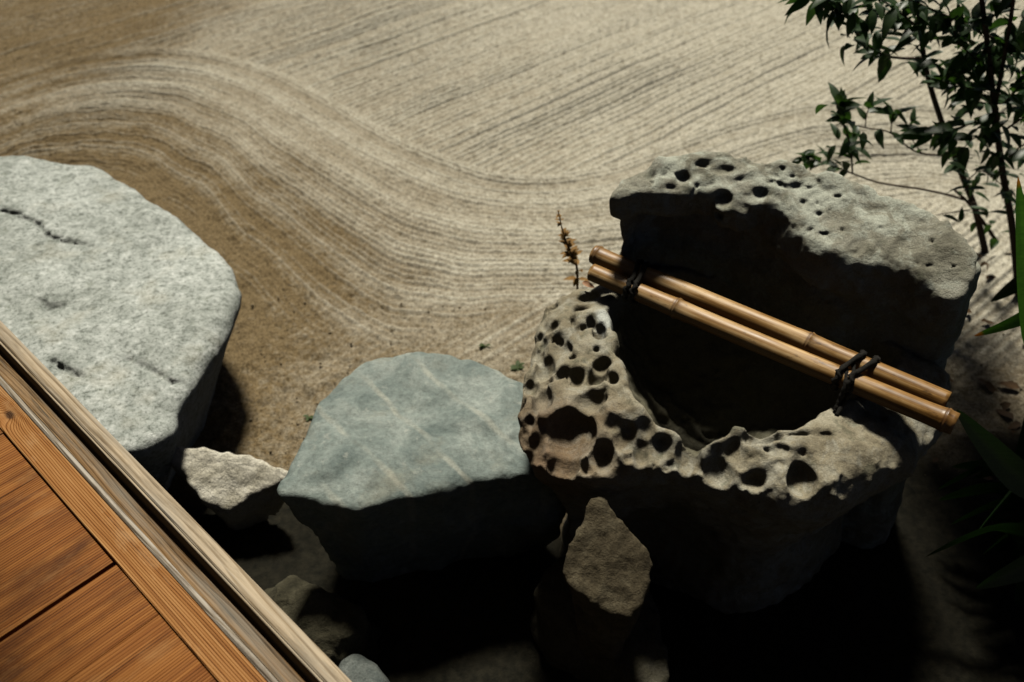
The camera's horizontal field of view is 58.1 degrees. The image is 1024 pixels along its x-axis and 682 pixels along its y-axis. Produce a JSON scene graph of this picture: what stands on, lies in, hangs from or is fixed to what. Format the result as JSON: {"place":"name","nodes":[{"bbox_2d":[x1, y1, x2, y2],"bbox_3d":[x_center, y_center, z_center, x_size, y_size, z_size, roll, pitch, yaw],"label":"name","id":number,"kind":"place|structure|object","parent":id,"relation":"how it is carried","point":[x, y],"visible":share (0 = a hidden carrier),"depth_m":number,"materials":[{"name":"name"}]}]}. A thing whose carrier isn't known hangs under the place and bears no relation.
{"place":"outdoors","nodes":[
{"label":"outdoors","id":0,"kind":"place"},
{"bbox_2d":[0,0,1023,681],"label":"raked sand","id":1,"kind":"structure","parent":0,"point":[348,170],"depth_m":2.91,"materials":[{"name":"beige sand"}]},
{"bbox_2d":[171,447,287,529],"bbox_3d":[-0.577,0.331,1.921,0.254,0.213,0.110,0,42,0],"label":"pale small stone","id":2,"kind":"object","parent":1,"relation":"on","point":[232,491],"visible":0.91,"depth_m":1.87,"materials":[{"name":"beige stone"}]},
{"bbox_2d":[303,414,312,420],"bbox_3d":[-0.479,0.180,2.178,0.022,0.008,0.030,-24,48,-25],"label":"weed","id":3,"kind":"object","parent":1,"relation":"on","point":[307,417],"visible":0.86,"depth_m":2.18,"materials":[{"name":"green plant"}]},
{"bbox_2d":[264,575,380,666],"bbox_3d":[-0.379,0.540,1.751,0.288,0.157,0.192,20,46,20],"label":"mossy low rock","id":4,"kind":"object","parent":1,"relation":"on","point":[336,629],"visible":0.52,"depth_m":1.70,"materials":[{"name":"brown stone"}]},
{"bbox_2d":[338,654,389,681],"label":"bluish pebble stone","id":5,"kind":"object","parent":1,"relation":"on","point":[356,668],"visible":0.8,"depth_m":1.64,"materials":[{"name":"grey stone"}]},
{"bbox_2d":[478,343,490,348],"bbox_3d":[-0.071,0.011,2.362,0.034,0.012,0.016,-17,45,-18],"label":"weed","id":6,"kind":"object","parent":1,"relation":"on","point":[481,345],"visible":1,"depth_m":2.36,"materials":[{"name":"green plant"}]},
{"bbox_2d":[510,360,524,370],"bbox_3d":[0.012,0.060,2.308,0.041,0.011,0.043,0,42,0],"label":"weed","id":7,"kind":"object","parent":1,"relation":"on","point":[518,366],"visible":1,"depth_m":2.31,"materials":[{"name":"green plant"}]},
{"bbox_2d":[555,210,588,289],"bbox_3d":[0.131,-0.079,2.086,0.079,0.516,0.052,-19,46,-20],"label":"dry seedling","id":8,"kind":"object","parent":1,"relation":"on","point":[572,253],"visible":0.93,"depth_m":1.99,"materials":[{"name":"brown plant"}]},
{"bbox_2d":[563,496,652,661],"bbox_3d":[0.159,0.474,1.579,0.135,0.448,0.144,20,46,20],"label":"leaning brown rock","id":9,"kind":"object","parent":1,"relation":"on","point":[608,566],"visible":0.94,"depth_m":1.47,"materials":[{"name":"brown stone"}]},
{"bbox_2d":[518,266,950,613],"bbox_3d":[0.386,0.222,1.779,0.753,0.580,0.577,0,42,0],"label":"stone water basin","id":10,"kind":"object","parent":1,"relation":"on","point":[722,475],"visible":0.85,"depth_m":1.61,"materials":[{"name":"beige stone"}]},
{"bbox_2d":[582,281,594,287],"bbox_3d":[0.145,-0.106,1.747,0.010,0.008,0.034,-26,48,-26],"label":"fallen leaf","id":11,"kind":"object","parent":10,"relation":"on","point":[587,283],"visible":1,"depth_m":1.75,"materials":[{"name":"brown plant"}]},
{"bbox_2d":[587,245,959,434],"bbox_3d":[0.411,-0.006,1.579,0.685,0.069,0.117,26,48,26],"label":"bamboo rest","id":12,"kind":"object","parent":10,"relation":"on","point":[836,367],"visible":1,"depth_m":1.55,"materials":[{"name":"brown wood"}]},
{"bbox_2d":[609,151,980,548],"bbox_3d":[0.525,0.000,1.866,0.686,0.794,0.323,16,44,17],"label":"pitted boulder","id":13,"kind":"object","parent":1,"relation":"on","point":[837,258],"visible":0.41,"depth_m":1.61,"materials":[{"name":"grey stone"}]},
{"bbox_2d":[776,0,1023,295],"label":"garden shrub","id":14,"kind":"object","parent":1,"relation":"on","point":[975,63],"visible":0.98,"depth_m":2.13,"materials":[{"name":"green plant"}]},
{"bbox_2d":[926,178,1023,604],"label":"strap leaf plant","id":15,"kind":"object","parent":1,"relation":"on","point":[1003,463],"visible":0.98,"depth_m":1.64,"materials":[{"name":"green plant"}]},
{"bbox_2d":[200,203,1017,478],"bbox_3d":[0.076,-0.433,2.858,3.736,0.012,2.411,0,42,0],"label":"grit","id":16,"kind":"object","parent":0,"point":[320,363],"visible":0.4,"depth_m":2.38,"materials":[{"name":"brown gravel"}]},
{"label":"ground","id":17,"kind":"structure","parent":0,"visible":0},
{"bbox_2d":[0,156,241,491],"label":"granite step stone","id":18,"kind":"object","parent":17,"relation":"on","point":[120,304],"visible":0.81,"depth_m":2.07,"materials":[{"name":"grey stone"}]},
{"bbox_2d":[0,321,351,681],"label":"veranda","id":19,"kind":"object","parent":17,"relation":"on","point":[118,563],"visible":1,"depth_m":1.28,"materials":[{"name":"brown wood"}]},
{"bbox_2d":[277,352,565,582],"bbox_3d":[-0.143,0.289,1.860,0.545,0.390,0.399,0,42,0],"label":"blue grey stone","id":20,"kind":"object","parent":17,"relation":"on","point":[408,463],"visible":0.9,"depth_m":1.72,"materials":[{"name":"stone"}]},
{"bbox_2d":[530,555,669,681],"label":"foot stone","id":21,"kind":"object","parent":17,"relation":"on","point":[642,658],"visible":0.59,"depth_m":1.65,"materials":[{"name":"stone"}]},
{"bbox_2d":[933,252,1022,479],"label":"leaf litter","id":22,"kind":"object","parent":17,"relation":"on","point":[1005,405],"visible":0.39,"depth_m":2.24,"materials":[{"name":"brown plant"}]}
]}

